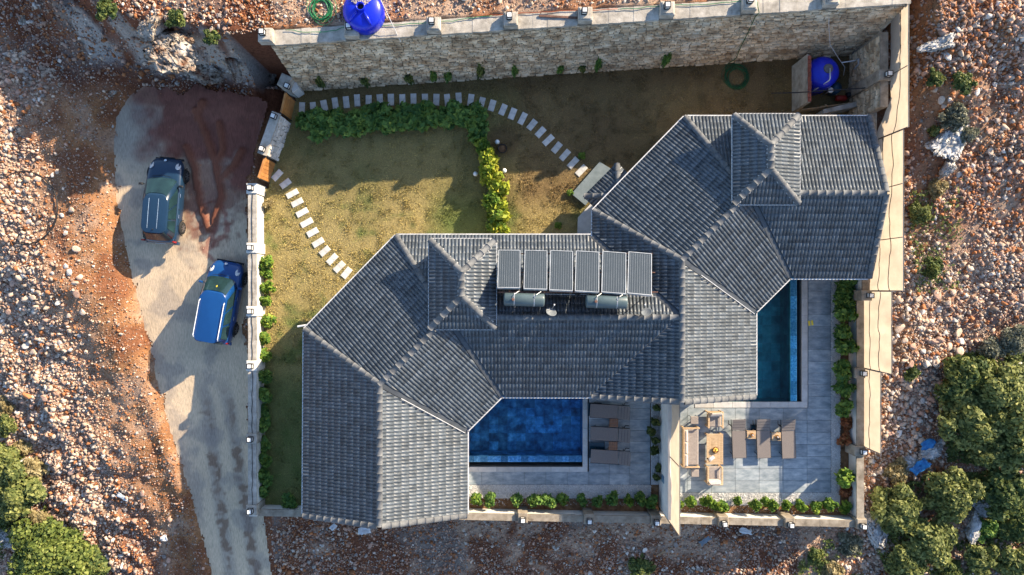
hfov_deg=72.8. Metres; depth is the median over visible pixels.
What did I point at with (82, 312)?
rock
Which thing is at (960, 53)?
rock
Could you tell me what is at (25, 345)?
rock
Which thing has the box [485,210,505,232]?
shrub
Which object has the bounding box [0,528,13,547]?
rock outcrop
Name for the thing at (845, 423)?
shrub
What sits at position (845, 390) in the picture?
shrub
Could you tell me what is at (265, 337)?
shrub
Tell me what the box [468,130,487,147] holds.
shrub
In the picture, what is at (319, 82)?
climbing plant
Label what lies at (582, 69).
climbing plant
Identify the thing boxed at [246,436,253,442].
wall lamp
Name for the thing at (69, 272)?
rock
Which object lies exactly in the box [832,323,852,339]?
shrub
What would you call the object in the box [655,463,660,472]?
shrub
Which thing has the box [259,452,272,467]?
shrub
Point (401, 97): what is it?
stepping stone
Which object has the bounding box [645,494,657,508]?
shrub
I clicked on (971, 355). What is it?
bush
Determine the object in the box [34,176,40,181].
rock
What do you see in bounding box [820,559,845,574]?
bush
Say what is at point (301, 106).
stepping stone
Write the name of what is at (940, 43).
rock outcrop
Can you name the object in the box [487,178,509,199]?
shrub
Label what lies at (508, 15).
wall lamp
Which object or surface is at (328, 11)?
garden hose
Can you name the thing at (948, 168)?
rock outcrop
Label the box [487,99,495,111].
stepping stone
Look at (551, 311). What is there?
satellite dish
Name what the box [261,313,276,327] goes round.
shrub
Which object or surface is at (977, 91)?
rock
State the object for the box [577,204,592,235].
side paving
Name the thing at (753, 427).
floor hatch
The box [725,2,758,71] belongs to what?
garden hose
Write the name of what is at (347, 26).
wall lamp
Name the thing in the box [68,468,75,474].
rock
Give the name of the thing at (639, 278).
solar water heater
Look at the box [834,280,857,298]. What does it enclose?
shrub
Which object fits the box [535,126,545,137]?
stepping stone
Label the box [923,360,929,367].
rock
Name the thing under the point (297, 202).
stepping stone
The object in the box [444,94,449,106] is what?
stepping stone
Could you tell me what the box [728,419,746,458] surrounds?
sun lounger
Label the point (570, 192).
shrub
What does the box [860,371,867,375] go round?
wall lamp
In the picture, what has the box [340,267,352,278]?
stepping stone
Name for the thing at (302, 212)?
stepping stone
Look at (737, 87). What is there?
garden hose
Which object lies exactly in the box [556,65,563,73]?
climbing plant
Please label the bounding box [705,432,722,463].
coffee table
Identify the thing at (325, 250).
stepping stone
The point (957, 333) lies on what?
rock
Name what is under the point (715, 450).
fruit bowl
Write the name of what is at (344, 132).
shrub
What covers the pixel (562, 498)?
shrub
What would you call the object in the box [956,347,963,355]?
rock
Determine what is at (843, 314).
shrub
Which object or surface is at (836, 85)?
water pump
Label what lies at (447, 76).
climbing plant
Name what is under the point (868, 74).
side wall
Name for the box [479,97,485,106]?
stepping stone
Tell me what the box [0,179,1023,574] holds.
undergrowth
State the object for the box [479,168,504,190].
shrub
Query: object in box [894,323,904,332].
rock
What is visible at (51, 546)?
bush
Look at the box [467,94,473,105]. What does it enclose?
stepping stone
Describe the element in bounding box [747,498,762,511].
shrub
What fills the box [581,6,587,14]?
wall lamp
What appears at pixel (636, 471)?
terrace
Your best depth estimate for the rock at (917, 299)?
34.34 m
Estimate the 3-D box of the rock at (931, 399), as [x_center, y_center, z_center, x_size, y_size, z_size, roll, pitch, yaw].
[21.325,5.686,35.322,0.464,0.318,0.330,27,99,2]
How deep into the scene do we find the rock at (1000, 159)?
33.12 m
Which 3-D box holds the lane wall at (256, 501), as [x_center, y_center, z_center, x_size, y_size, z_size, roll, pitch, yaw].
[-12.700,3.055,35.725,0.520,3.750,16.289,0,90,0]
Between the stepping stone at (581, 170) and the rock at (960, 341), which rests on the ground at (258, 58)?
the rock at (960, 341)
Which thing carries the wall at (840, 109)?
on the lawn at (464, 225)
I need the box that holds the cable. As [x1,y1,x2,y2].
[771,87,864,93]
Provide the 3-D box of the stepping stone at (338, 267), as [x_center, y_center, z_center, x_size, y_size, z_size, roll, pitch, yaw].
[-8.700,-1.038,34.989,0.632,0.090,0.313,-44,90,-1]
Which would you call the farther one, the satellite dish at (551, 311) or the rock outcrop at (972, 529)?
the rock outcrop at (972, 529)
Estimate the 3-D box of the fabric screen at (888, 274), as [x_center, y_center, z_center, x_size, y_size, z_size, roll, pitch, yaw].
[17.436,-3.436,32.539,0.205,3.321,7.212,0,90,0]
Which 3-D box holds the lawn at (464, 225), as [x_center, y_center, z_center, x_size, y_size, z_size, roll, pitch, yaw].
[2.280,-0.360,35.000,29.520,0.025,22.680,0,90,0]
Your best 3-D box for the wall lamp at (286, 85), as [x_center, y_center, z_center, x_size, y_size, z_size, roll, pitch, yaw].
[-10.805,-9.681,33.362,0.260,0.275,0.260,24,90,0]
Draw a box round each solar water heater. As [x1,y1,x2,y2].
[497,250,575,306]
[575,251,657,308]
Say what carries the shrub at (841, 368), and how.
on the planting bed at (844, 458)
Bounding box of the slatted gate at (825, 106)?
[795,102,849,111]
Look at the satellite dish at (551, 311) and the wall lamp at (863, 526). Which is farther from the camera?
the wall lamp at (863, 526)
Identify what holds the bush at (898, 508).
on the ground at (258, 58)
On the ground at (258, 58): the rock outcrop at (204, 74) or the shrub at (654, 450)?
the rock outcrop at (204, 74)
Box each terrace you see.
[469,396,649,484]
[680,280,830,492]
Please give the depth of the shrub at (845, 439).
34.67 m
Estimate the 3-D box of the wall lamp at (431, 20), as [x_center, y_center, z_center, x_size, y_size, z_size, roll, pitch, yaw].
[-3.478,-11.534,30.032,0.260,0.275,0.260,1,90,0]
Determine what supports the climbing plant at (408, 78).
attached to the retaining wall at (534, 44)
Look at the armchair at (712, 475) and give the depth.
34.55 m
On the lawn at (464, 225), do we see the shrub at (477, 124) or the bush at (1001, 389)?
the shrub at (477, 124)
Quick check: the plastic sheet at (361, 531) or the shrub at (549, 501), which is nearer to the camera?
the shrub at (549, 501)
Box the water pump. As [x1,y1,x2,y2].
[821,82,850,100]
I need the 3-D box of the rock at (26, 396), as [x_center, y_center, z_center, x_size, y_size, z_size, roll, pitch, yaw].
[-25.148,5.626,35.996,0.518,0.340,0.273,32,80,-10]
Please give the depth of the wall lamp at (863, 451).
33.75 m
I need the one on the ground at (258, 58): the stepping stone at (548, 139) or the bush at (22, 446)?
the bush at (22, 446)
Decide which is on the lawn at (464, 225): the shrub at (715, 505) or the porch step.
the porch step
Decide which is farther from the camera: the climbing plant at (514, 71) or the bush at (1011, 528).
the bush at (1011, 528)
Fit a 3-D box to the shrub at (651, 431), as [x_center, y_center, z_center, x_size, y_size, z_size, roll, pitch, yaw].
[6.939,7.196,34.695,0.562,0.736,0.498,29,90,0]
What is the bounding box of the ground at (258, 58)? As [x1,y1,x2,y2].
[0,0,1023,574]
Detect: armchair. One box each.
[704,464,722,484]
[705,410,723,427]
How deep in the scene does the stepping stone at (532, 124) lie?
34.94 m
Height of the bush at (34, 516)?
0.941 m
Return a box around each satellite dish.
[546,304,555,315]
[641,304,651,315]
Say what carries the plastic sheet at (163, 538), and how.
on the rubble
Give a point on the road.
(203, 386)
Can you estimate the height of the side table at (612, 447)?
0.368 m
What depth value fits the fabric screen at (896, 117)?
31.28 m
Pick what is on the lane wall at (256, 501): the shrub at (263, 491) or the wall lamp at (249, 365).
the wall lamp at (249, 365)
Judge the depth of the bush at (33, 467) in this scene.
36.48 m
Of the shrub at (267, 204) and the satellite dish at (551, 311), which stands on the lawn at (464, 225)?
the shrub at (267, 204)
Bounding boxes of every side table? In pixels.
[608,441,617,449]
[609,418,617,426]
[746,429,755,438]
[770,431,780,440]
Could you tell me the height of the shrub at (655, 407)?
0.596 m
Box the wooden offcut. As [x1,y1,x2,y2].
[539,15,576,18]
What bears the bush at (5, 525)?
on the ground at (258, 58)
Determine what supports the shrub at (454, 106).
on the lawn at (464, 225)
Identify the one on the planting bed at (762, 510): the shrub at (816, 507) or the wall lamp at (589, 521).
the shrub at (816, 507)
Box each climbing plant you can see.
[315,76,325,89]
[359,78,370,88]
[403,74,413,85]
[430,70,436,82]
[443,70,451,83]
[476,62,485,79]
[511,65,518,77]
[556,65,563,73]
[577,63,585,73]
[593,57,603,71]
[661,52,671,67]
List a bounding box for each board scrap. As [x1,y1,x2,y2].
[116,492,127,500]
[698,536,711,545]
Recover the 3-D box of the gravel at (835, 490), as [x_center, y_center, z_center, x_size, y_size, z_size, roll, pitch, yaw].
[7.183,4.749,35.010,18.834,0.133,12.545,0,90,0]
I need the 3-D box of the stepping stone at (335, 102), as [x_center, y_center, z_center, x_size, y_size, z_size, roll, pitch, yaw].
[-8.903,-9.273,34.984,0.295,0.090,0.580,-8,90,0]
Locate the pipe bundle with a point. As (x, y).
(857, 65)
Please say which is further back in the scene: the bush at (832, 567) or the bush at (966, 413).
the bush at (832, 567)
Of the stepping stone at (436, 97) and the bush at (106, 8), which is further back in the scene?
the stepping stone at (436, 97)
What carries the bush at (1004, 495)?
on the ground at (258, 58)
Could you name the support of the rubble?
on the ground at (258, 58)
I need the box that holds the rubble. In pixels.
[0,0,1023,574]
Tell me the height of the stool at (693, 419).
0.446 m
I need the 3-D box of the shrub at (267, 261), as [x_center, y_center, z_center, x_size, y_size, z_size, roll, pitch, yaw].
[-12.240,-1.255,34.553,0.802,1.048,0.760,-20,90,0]
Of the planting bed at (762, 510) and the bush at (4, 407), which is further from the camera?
the bush at (4, 407)
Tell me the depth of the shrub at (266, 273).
34.48 m
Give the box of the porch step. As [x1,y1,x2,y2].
[573,162,610,204]
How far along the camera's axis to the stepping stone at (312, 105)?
34.95 m
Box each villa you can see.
[297,234,679,528]
[583,112,889,404]
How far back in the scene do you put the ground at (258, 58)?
34.80 m
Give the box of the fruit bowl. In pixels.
[712,447,718,453]
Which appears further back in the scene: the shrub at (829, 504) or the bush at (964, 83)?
the shrub at (829, 504)
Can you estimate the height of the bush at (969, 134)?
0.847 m
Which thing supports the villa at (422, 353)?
on the lawn at (464, 225)
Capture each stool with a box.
[689,415,697,423]
[689,468,698,476]
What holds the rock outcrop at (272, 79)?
on the ground at (258, 58)
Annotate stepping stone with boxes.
[271,169,282,181]
[279,178,291,188]
[285,188,298,198]
[291,197,303,207]
[296,207,308,217]
[299,102,304,111]
[300,217,313,227]
[306,227,318,237]
[310,102,315,108]
[312,237,324,247]
[319,245,330,256]
[320,100,327,110]
[326,253,337,264]
[331,97,338,108]
[333,260,345,272]
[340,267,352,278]
[343,96,349,108]
[354,94,359,106]
[366,95,371,103]
[376,94,382,102]
[388,94,393,105]
[399,94,404,102]
[410,93,416,103]
[422,94,427,99]
[433,94,439,105]
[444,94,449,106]
[455,92,461,102]
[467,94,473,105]
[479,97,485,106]
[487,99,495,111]
[498,103,507,115]
[508,107,516,119]
[517,112,527,124]
[526,119,537,130]
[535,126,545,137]
[542,134,554,145]
[551,141,562,153]
[559,149,570,160]
[567,156,578,168]
[575,164,587,176]
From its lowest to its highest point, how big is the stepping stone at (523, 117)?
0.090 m
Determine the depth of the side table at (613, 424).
34.63 m
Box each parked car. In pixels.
[139,157,189,245]
[192,258,247,345]
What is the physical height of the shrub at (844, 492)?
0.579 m
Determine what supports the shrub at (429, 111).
on the lawn at (464, 225)
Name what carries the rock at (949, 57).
on the ground at (258, 58)
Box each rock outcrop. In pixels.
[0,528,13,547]
[19,16,26,25]
[107,90,116,99]
[136,11,167,41]
[143,29,198,73]
[183,63,223,84]
[224,57,242,83]
[267,73,275,84]
[864,510,888,549]
[903,455,918,471]
[916,32,955,52]
[918,438,943,460]
[923,124,968,161]
[937,159,956,179]
[965,507,981,544]
[972,497,988,517]
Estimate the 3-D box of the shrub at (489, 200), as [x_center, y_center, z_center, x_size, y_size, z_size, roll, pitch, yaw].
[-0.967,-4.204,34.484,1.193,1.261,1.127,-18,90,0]
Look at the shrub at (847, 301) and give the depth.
34.25 m
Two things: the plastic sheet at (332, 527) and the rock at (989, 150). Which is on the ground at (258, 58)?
the rock at (989, 150)
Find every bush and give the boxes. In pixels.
[0,395,15,416]
[0,413,17,437]
[0,442,23,486]
[0,462,46,520]
[0,517,18,532]
[6,516,94,574]
[13,439,34,456]
[23,456,49,482]
[23,508,50,525]
[73,544,110,574]
[95,0,117,21]
[164,8,185,27]
[202,29,220,45]
[628,552,656,574]
[807,546,823,565]
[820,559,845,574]
[836,532,863,557]
[868,482,922,533]
[882,456,909,484]
[883,544,928,574]
[901,515,958,570]
[903,363,921,381]
[908,201,932,224]
[919,466,985,523]
[921,256,943,279]
[925,67,945,86]
[927,124,940,136]
[927,178,949,199]
[933,354,989,401]
[936,390,999,450]
[937,100,969,132]
[938,559,962,574]
[951,70,977,95]
[960,126,979,142]
[963,542,999,574]
[965,442,1006,470]
[966,353,975,360]
[976,354,1023,434]
[977,335,1006,358]
[977,516,999,543]
[979,466,1023,521]
[984,422,1023,474]
[993,545,1023,574]
[997,509,1023,542]
[1000,324,1023,355]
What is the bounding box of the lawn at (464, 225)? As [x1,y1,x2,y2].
[264,55,848,504]
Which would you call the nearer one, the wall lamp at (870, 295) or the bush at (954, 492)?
the wall lamp at (870, 295)
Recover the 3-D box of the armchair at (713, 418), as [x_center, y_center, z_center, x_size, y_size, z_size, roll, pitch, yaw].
[10.096,6.565,34.623,0.780,0.743,0.829,0,90,0]
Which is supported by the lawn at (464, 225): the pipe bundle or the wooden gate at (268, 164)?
the wooden gate at (268, 164)
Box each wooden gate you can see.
[257,157,276,182]
[280,92,295,120]
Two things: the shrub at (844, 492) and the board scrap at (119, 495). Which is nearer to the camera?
the shrub at (844, 492)
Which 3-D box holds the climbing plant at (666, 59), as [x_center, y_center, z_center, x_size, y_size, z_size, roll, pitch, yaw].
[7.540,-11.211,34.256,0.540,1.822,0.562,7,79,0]
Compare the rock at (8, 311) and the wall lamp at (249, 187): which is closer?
the wall lamp at (249, 187)
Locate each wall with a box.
[246,183,266,515]
[257,111,290,160]
[258,0,910,97]
[258,505,866,528]
[659,404,671,519]
[792,54,811,111]
[816,102,857,114]
[845,32,890,518]
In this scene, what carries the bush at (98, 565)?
on the ground at (258, 58)
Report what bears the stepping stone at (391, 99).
on the lawn at (464, 225)
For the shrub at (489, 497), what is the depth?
34.45 m
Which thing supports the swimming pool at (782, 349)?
in the terrace at (807, 469)
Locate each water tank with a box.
[343,0,384,34]
[811,57,838,95]
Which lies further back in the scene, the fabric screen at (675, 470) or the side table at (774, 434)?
the side table at (774, 434)
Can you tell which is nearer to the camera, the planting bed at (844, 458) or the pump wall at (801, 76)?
the pump wall at (801, 76)
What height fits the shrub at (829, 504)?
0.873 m
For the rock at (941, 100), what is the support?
on the ground at (258, 58)
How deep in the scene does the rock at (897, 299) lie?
34.38 m
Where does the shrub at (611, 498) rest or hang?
on the planting bed at (619, 506)
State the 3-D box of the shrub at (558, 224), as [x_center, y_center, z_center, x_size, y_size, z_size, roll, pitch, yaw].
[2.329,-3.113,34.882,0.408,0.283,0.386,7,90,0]
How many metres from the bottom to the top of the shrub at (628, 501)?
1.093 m
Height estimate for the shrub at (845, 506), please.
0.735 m
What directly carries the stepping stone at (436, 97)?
on the lawn at (464, 225)
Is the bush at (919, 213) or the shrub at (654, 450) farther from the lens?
the shrub at (654, 450)
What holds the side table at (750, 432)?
on the terrace at (807, 469)
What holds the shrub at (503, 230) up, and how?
on the lawn at (464, 225)
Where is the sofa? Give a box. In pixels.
[680,425,699,467]
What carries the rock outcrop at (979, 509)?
on the ground at (258, 58)
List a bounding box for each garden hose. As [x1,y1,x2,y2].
[294,15,492,32]
[307,0,336,24]
[618,1,740,9]
[721,63,748,89]
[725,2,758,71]
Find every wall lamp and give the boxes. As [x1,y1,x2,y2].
[246,185,253,190]
[246,245,253,249]
[246,309,253,313]
[246,363,253,368]
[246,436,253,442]
[246,508,253,514]
[258,28,265,35]
[258,145,265,152]
[269,112,277,119]
[283,82,290,89]
[345,22,351,29]
[428,17,434,24]
[506,11,511,19]
[520,517,525,523]
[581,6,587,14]
[587,518,592,524]
[653,519,659,525]
[664,1,670,9]
[721,520,727,527]
[746,0,753,3]
[787,522,794,528]
[859,523,867,529]
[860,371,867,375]
[860,449,867,454]
[866,293,874,297]
[885,70,892,77]
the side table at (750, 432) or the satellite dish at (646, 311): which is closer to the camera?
the satellite dish at (646, 311)
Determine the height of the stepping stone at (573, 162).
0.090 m
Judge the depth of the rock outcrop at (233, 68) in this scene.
32.83 m
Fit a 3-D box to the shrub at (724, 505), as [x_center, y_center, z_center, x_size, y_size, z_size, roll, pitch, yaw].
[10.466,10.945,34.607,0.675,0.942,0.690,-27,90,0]
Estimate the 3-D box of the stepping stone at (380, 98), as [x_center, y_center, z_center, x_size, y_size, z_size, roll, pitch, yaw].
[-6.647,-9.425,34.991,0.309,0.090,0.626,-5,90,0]
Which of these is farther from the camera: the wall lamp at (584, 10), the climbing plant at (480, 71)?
the climbing plant at (480, 71)
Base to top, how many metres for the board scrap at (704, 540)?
0.041 m
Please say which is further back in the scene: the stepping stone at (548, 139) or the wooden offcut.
the stepping stone at (548, 139)
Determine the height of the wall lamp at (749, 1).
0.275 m
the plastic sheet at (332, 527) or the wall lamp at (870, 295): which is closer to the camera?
the wall lamp at (870, 295)
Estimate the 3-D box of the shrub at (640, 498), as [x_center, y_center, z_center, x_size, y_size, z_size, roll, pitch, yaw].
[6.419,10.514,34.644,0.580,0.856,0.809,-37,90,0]
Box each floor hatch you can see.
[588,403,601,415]
[750,424,757,430]
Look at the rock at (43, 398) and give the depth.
35.78 m
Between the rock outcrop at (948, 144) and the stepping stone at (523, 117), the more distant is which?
the stepping stone at (523, 117)
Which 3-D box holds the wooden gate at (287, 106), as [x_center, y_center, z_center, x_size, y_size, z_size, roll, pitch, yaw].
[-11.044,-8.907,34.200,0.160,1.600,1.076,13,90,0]
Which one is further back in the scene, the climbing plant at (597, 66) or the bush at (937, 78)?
the climbing plant at (597, 66)
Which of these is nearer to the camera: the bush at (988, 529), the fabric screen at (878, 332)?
the fabric screen at (878, 332)
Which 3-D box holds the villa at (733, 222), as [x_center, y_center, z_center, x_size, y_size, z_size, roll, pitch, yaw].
[9.940,-1.383,32.546,13.224,5.908,13.084,0,90,0]
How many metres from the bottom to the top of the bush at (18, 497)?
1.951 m
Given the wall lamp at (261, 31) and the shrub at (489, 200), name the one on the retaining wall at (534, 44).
the wall lamp at (261, 31)
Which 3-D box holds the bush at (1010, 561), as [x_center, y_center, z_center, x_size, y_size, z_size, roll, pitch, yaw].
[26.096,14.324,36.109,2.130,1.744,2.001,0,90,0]
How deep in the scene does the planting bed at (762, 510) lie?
35.03 m
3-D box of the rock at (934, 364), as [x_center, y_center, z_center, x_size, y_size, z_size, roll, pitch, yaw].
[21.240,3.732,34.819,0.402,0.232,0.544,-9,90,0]
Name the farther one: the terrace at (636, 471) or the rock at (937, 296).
the terrace at (636, 471)
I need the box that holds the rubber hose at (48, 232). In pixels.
[0,171,57,244]
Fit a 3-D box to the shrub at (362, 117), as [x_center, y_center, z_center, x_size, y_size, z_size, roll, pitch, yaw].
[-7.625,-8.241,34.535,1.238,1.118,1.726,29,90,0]
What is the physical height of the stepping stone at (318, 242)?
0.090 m
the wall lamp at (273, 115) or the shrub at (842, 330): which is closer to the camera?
the wall lamp at (273, 115)
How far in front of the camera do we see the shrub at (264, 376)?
34.35 m
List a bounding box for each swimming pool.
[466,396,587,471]
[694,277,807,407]
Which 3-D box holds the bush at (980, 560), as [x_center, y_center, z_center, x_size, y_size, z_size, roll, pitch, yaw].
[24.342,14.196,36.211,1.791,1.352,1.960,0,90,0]
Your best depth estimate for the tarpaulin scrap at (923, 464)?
35.39 m
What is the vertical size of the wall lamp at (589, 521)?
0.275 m
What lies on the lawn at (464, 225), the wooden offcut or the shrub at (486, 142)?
the shrub at (486, 142)
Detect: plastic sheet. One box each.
[160,535,167,540]
[329,523,336,530]
[358,527,370,534]
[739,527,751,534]
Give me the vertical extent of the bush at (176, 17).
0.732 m
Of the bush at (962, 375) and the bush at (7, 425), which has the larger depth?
the bush at (7, 425)
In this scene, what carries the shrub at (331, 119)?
on the lawn at (464, 225)
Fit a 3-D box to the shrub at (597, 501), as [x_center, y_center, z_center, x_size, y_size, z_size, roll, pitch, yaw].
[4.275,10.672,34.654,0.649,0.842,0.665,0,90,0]
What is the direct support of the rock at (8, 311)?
on the ground at (258, 58)
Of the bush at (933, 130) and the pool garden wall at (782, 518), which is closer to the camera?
the bush at (933, 130)
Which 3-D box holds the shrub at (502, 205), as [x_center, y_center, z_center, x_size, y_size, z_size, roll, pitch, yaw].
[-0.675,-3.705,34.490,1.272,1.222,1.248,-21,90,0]
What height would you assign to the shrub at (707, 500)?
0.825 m
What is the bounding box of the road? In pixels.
[114,84,271,574]
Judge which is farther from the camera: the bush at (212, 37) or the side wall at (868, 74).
the side wall at (868, 74)
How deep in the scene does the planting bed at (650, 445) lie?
35.10 m
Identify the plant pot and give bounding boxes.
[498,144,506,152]
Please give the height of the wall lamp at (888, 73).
0.275 m
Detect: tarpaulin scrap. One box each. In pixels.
[909,458,931,475]
[920,438,935,449]
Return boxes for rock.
[5,308,11,314]
[9,279,15,286]
[15,275,22,280]
[21,295,28,301]
[21,342,29,348]
[22,393,31,398]
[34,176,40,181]
[40,395,47,401]
[66,268,71,275]
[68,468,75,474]
[71,246,80,251]
[72,290,79,297]
[76,274,82,279]
[79,309,85,314]
[894,295,903,303]
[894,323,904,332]
[905,383,912,390]
[908,360,913,366]
[909,343,916,349]
[915,295,921,301]
[918,437,923,443]
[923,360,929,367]
[927,396,936,402]
[931,339,939,343]
[931,358,939,366]
[933,289,940,299]
[935,305,941,312]
[935,336,944,343]
[936,61,942,67]
[937,96,944,104]
[943,52,951,60]
[946,342,951,350]
[953,328,961,337]
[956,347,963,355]
[957,338,963,344]
[958,50,963,56]
[975,11,982,17]
[975,88,979,95]
[985,13,991,18]
[985,128,992,134]
[987,147,992,155]
[994,156,1003,162]
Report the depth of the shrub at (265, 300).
34.50 m
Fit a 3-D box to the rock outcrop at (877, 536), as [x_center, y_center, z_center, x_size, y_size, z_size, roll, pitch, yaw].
[19.095,12.480,36.236,1.442,0.887,2.342,-20,90,0]
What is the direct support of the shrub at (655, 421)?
on the planting bed at (650, 445)
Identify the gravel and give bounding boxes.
[469,280,840,505]
[469,498,838,512]
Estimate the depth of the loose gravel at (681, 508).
35.01 m
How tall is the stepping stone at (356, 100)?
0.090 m
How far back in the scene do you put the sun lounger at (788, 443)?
34.66 m
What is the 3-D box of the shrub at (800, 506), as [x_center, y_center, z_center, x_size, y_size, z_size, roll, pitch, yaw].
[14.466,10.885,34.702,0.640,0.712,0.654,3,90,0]
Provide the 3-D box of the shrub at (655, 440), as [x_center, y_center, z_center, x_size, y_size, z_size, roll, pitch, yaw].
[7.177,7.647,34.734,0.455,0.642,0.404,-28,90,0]
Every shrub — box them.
[258,254,273,269]
[258,369,272,383]
[258,387,272,402]
[258,467,273,487]
[259,268,272,279]
[259,280,276,293]
[259,295,271,305]
[259,331,270,345]
[259,416,270,433]
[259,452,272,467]
[259,484,269,497]
[260,347,271,363]
[260,435,270,452]
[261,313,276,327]
[261,403,270,417]
[263,198,273,209]
[281,492,297,508]
[295,109,312,130]
[306,106,331,143]
[314,106,346,134]
[335,108,355,138]
[344,106,372,137]
[359,101,382,135]
[372,100,398,136]
[390,101,413,131]
[403,103,429,132]
[415,99,439,128]
[436,105,454,131]
[445,99,469,128]
[457,100,488,123]
[466,115,489,136]
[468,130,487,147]
[470,492,482,505]
[473,137,491,155]
[478,147,499,164]
[478,153,499,175]
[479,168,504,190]
[481,192,501,211]
[484,491,495,508]
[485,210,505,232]
[486,199,512,222]
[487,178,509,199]
[490,224,509,233]
[510,491,523,507]
[526,493,544,507]
[540,493,556,508]
[554,222,561,228]
[555,492,569,505]
[566,189,573,195]
[576,493,587,507]
[578,152,585,158]
[592,495,603,507]
[605,490,618,505]
[623,493,633,507]
[634,490,646,507]
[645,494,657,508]
[646,426,655,436]
[650,444,659,455]
[651,417,660,425]
[651,437,660,444]
[652,404,660,411]
[652,472,660,480]
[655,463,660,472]
[684,495,696,507]
[699,494,712,506]
[708,499,720,510]
[718,499,729,512]
[732,495,742,505]
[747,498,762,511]
[759,496,771,506]
[766,499,779,512]
[781,499,792,510]
[794,498,808,512]
[809,501,821,514]
[822,496,838,512]
[831,359,852,383]
[831,381,856,398]
[832,290,855,307]
[832,305,858,322]
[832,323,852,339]
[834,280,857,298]
[834,338,860,354]
[834,399,853,417]
[834,467,855,488]
[836,431,851,445]
[838,486,852,497]
[838,500,852,514]
[840,416,852,430]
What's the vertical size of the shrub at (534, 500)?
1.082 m
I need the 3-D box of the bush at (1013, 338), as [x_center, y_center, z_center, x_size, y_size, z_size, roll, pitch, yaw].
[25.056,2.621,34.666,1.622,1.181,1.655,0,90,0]
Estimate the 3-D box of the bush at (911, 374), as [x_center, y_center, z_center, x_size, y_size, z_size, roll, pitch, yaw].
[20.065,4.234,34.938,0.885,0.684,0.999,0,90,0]
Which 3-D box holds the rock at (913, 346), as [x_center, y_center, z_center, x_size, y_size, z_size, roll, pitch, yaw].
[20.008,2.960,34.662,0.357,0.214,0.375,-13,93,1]
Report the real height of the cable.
1.734 m
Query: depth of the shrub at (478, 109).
34.35 m
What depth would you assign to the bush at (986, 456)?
34.96 m
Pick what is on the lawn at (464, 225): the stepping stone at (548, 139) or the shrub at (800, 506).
the stepping stone at (548, 139)
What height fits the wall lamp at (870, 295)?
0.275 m
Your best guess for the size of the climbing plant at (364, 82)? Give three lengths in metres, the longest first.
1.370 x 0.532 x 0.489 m
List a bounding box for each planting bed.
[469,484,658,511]
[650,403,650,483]
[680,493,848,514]
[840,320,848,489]
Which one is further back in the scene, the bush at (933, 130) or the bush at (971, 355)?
the bush at (971, 355)
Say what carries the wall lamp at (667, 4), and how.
on the retaining wall at (534, 44)
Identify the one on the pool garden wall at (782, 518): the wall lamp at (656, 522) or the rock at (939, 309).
the wall lamp at (656, 522)
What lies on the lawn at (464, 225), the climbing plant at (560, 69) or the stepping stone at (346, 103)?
the stepping stone at (346, 103)
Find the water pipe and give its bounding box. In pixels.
[471,8,617,16]
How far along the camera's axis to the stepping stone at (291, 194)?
34.94 m
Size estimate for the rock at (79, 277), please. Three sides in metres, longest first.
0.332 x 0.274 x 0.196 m
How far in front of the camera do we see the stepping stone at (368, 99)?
34.94 m
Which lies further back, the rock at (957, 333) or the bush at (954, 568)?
the bush at (954, 568)
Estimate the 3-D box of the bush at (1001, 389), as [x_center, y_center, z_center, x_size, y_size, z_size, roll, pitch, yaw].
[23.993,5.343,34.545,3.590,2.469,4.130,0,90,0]
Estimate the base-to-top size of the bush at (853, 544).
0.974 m
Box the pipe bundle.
[842,58,859,69]
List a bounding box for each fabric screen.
[663,405,679,536]
[864,291,891,373]
[864,369,880,453]
[870,129,903,290]
[877,3,908,138]
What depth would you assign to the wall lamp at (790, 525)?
33.75 m
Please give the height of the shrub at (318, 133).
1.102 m
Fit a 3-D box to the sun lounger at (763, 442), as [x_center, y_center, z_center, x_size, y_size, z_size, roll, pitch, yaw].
[12.492,7.544,34.744,0.877,0.518,1.975,-2,90,0]
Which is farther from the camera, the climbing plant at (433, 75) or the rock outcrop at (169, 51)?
the climbing plant at (433, 75)
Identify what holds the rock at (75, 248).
on the ground at (258, 58)
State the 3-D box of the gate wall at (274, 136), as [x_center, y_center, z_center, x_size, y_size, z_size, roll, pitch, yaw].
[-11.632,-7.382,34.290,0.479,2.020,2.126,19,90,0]
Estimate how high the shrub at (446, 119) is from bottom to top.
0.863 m
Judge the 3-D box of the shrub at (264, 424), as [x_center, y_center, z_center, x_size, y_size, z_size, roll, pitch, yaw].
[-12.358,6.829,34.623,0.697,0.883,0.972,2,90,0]
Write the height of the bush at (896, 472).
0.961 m
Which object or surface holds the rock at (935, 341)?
on the ground at (258, 58)
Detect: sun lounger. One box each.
[590,403,629,419]
[590,425,630,442]
[590,447,630,465]
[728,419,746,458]
[753,419,770,458]
[778,419,795,458]
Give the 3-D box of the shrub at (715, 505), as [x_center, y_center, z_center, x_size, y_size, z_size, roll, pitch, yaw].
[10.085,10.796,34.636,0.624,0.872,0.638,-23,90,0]

